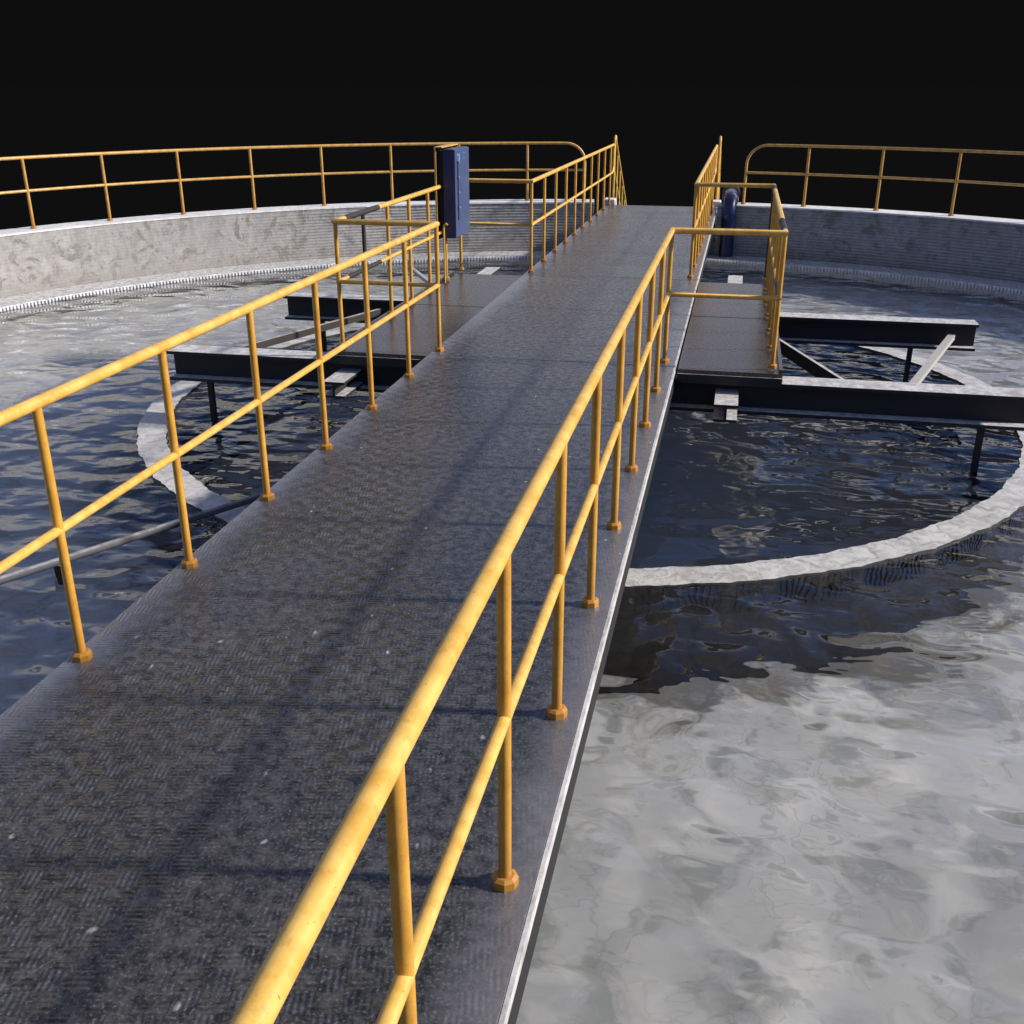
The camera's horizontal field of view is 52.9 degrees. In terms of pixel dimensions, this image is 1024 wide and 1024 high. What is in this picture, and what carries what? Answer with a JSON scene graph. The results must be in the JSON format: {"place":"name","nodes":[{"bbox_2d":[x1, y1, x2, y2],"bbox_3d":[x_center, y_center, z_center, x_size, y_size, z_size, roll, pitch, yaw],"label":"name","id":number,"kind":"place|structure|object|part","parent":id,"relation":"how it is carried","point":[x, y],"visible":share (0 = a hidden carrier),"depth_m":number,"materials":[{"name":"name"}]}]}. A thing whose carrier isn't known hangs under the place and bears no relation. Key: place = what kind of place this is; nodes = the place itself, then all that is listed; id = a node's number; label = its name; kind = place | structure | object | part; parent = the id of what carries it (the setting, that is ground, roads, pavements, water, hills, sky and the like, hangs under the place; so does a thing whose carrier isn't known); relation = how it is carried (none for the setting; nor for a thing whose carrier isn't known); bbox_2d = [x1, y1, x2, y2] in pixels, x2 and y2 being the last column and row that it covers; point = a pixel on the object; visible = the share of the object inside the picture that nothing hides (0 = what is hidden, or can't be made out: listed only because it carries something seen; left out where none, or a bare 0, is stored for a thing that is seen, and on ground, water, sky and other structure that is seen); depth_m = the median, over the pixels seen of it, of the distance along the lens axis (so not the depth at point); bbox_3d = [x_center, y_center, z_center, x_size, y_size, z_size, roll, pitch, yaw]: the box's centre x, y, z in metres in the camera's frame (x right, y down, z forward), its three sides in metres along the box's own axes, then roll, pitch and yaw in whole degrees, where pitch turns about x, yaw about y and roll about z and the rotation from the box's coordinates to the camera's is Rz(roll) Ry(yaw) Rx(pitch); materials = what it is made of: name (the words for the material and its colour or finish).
{"place":"outdoors","nodes":[
{"label":"outdoors","id":0,"kind":"place"},
{"bbox_2d":[0,86,1023,229],"bbox_3d":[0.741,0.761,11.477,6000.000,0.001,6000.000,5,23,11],"label":"ground","id":1,"kind":"structure","parent":0,"point":[668,139],"depth_m":99.45,"materials":[{"name":"black"}]},
{"bbox_2d":[0,199,1023,297],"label":"tank wall","id":2,"kind":"structure","parent":1,"relation":"on","point":[48,257],"depth_m":17.79,"materials":[{"name":"concrete"}]},
{"bbox_2d":[0,142,585,228],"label":"rim railing","id":3,"kind":"object","parent":2,"relation":"on","point":[27,190],"visible":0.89,"depth_m":17.89,"materials":[{"name":"metal"}]},
{"bbox_2d":[0,205,782,1023],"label":"walkway bridge","id":4,"kind":"structure","parent":2,"relation":"on","point":[188,757],"depth_m":4.04,"materials":[{"name":"metal"}]},
{"bbox_2d":[0,492,262,584],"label":"skimmer arm","id":5,"kind":"object","parent":4,"relation":"attached to","point":[54,563],"visible":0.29,"depth_m":7.07},
{"bbox_2d":[0,143,614,662],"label":"guardrail","id":6,"kind":"object","parent":4,"relation":"on","point":[34,407],"visible":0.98,"depth_m":5.86,"materials":[{"name":"yellow metal"}]},
{"bbox_2d":[434,144,469,238],"bbox_3d":[-0.694,-3.826,12.299,0.257,1.042,0.730,5,23,11],"label":"control cabinet","id":7,"kind":"object","parent":6,"relation":"attached to","point":[451,172],"visible":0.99,"depth_m":12.08,"materials":[{"name":"blue metal"}]},
{"bbox_3d":[-0.585,-3.816,12.284,0.036,0.985,0.650,5,23,11],"label":"door","id":8,"kind":"part","parent":7,"relation":"part of","materials":[{"name":"blue paint"}]},
{"bbox_2d":[443,223,447,282],"bbox_3d":[-0.781,-3.072,12.228,0.066,0.704,0.021,5,23,11],"label":"post","id":9,"kind":"object","parent":4,"relation":"on","point":[445,224],"visible":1,"depth_m":12.21,"materials":[{"name":"metal"}]},
{"bbox_2d":[229,145,788,1023],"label":"guardrail","id":10,"kind":"object","parent":4,"relation":"on","point":[291,947],"visible":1,"depth_m":2.73,"materials":[{"name":"yellow metal"}]},
{"bbox_2d":[166,344,1023,430],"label":"cross beam","id":11,"kind":"structure","parent":4,"relation":"attached to","point":[984,407],"depth_m":8.69,"materials":[{"name":"metal"}]},
{"bbox_2d":[207,382,217,419],"bbox_3d":[-2.877,-1.052,9.903,0.048,0.478,0.048,5,23,11],"label":"hanger bar","id":12,"kind":"object","parent":11,"relation":"hanging from","point":[212,400],"visible":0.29,"depth_m":9.88,"materials":[{"name":"metal"}]},
{"bbox_2d":[324,267,500,398],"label":"stub beam","id":13,"kind":"structure","parent":11,"relation":"attached to","point":[343,383],"depth_m":9.21,"materials":[{"name":"metal"}]},
{"bbox_2d":[413,267,433,282],"bbox_3d":[-1.144,-3.158,14.148,0.050,0.050,2.399,-7,23,-16],"label":"brace","id":14,"kind":"object","parent":13,"relation":"attached to","point":[417,273],"visible":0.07,"depth_m":14.56,"materials":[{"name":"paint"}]},
{"bbox_2d":[713,275,742,422],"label":"stub beam","id":15,"kind":"structure","parent":11,"relation":"attached to","point":[725,405],"depth_m":8.56,"materials":[{"name":"metal"}]},
{"bbox_2d":[779,338,843,378],"bbox_3d":[2.976,-1.355,9.960,0.035,0.130,2.644,-3,23,-6],"label":"brace","id":16,"kind":"object","parent":11,"relation":"attached to","point":[816,369],"visible":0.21,"depth_m":10.24,"materials":[{"name":"metal"}]},
{"bbox_2d":[909,334,954,382],"bbox_3d":[3.935,-1.384,9.727,0.070,0.080,2.632,13,26,28],"label":"brace","id":17,"kind":"object","parent":11,"relation":"attached to","point":[921,374],"visible":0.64,"depth_m":9.84,"materials":[{"name":"paint"}]},
{"bbox_2d":[970,428,984,471],"bbox_3d":[3.871,-0.503,8.574,0.048,0.478,0.048,5,23,11],"label":"hanger bar","id":18,"kind":"object","parent":11,"relation":"hanging from","point":[977,450],"visible":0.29,"depth_m":8.55,"materials":[{"name":"metal"}]},
{"bbox_2d":[283,292,978,350],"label":"cross beam","id":19,"kind":"structure","parent":4,"relation":"attached to","point":[874,331],"depth_m":11.06,"materials":[{"name":"metal"}]},
{"bbox_2d":[238,308,382,348],"bbox_3d":[-2.227,-1.898,10.935,0.050,0.070,2.657,13,26,29],"label":"brace","id":20,"kind":"object","parent":19,"relation":"attached to","point":[279,339],"visible":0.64,"depth_m":10.97,"materials":[{"name":"metal"}]},
{"bbox_2d":[320,321,326,351],"bbox_3d":[-2.264,-2.082,12.384,0.048,0.478,0.048,5,23,11],"label":"hanger bar","id":21,"kind":"object","parent":19,"relation":"hanging from","point":[324,341],"visible":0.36,"depth_m":12.37,"materials":[{"name":"metal"}]},
{"bbox_2d":[903,348,912,381],"bbox_3d":[4.260,-1.552,11.099,0.048,0.478,0.048,5,23,11],"label":"hanger bar","id":22,"kind":"object","parent":19,"relation":"hanging from","point":[907,365],"visible":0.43,"depth_m":11.07,"materials":[{"name":"metal"}]},
{"bbox_2d":[0,258,1023,1023],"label":"water","id":23,"kind":"structure","parent":2,"relation":"in","point":[796,800],"depth_m":5.82,"materials":[{"name":"grey liquid"}]},
{"bbox_2d":[0,251,1023,311],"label":"launder","id":24,"kind":"object","parent":2,"relation":"attached to","point":[26,300],"visible":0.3,"depth_m":17.43,"materials":[{"name":"concrete"}]},
{"bbox_2d":[714,206,721,254],"bbox_3d":[3.822,-4.611,19.346,0.090,2.180,0.250,5,23,11],"label":"pilaster","id":25,"kind":"object","parent":2,"relation":"attached to","point":[718,225],"visible":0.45,"depth_m":18.95,"materials":[{"name":"concrete"}]},
{"bbox_2d":[719,187,739,256],"bbox_3d":[4.056,-4.877,19.516,0.340,2.440,1.245,5,23,11],"label":"blue pipe","id":26,"kind":"object","parent":2,"relation":"attached to","point":[730,197],"visible":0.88,"depth_m":18.77,"materials":[{"name":"metal"}]},
{"bbox_2d":[741,144,1023,215],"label":"rim railing","id":27,"kind":"object","parent":2,"relation":"on","point":[880,176],"visible":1,"depth_m":17.72,"materials":[{"name":"metal"}]},
{"label":"tank floor","id":28,"kind":"structure","parent":2,"relation":"attached to","visible":0},
{"bbox_2d":[136,324,1023,587],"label":"ring wall","id":29,"kind":"structure","parent":28,"relation":"on","point":[1006,502],"depth_m":7.51,"materials":[{"name":"grey concrete"}]},
{"bbox_2d":[604,197,616,205],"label":"end block","id":30,"kind":"structure","parent":1,"relation":"on","point":[613,201],"depth_m":20.43,"materials":[{"name":"concrete"}]},
{"bbox_2d":[713,200,720,224],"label":"end block","id":31,"kind":"structure","parent":1,"relation":"on","point":[716,203],"depth_m":20.03,"materials":[{"name":"concrete"}]},
{"bbox_3d":[3.533,-5.530,23.128,1.920,3.023,4.627,5,23,11],"label":"staircase","id":32,"kind":"object","parent":1,"relation":"on","visible":0},
{"bbox_2d":[612,135,626,204],"bbox_3d":[2.480,-6.447,23.010,0.048,3.888,4.237,5,23,11],"label":"stair handrail","id":33,"kind":"object","parent":32,"relation":"attached to","point":[615,181],"visible":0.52,"depth_m":21.27,"materials":[{"name":"yellow metal"}]},
{"bbox_2d":[715,136,721,199],"bbox_3d":[4.485,-6.285,22.615,0.048,3.888,4.237,5,23,11],"label":"stair handrail","id":34,"kind":"object","parent":32,"relation":"attached to","point":[717,193],"visible":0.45,"depth_m":20.26,"materials":[{"name":"yellow metal"}]},
{"bbox_2d":[0,0,1023,86],"label":"sky","id":35,"kind":"structure","parent":0,"point":[44,43],"materials":[{"name":"black"}]}
]}

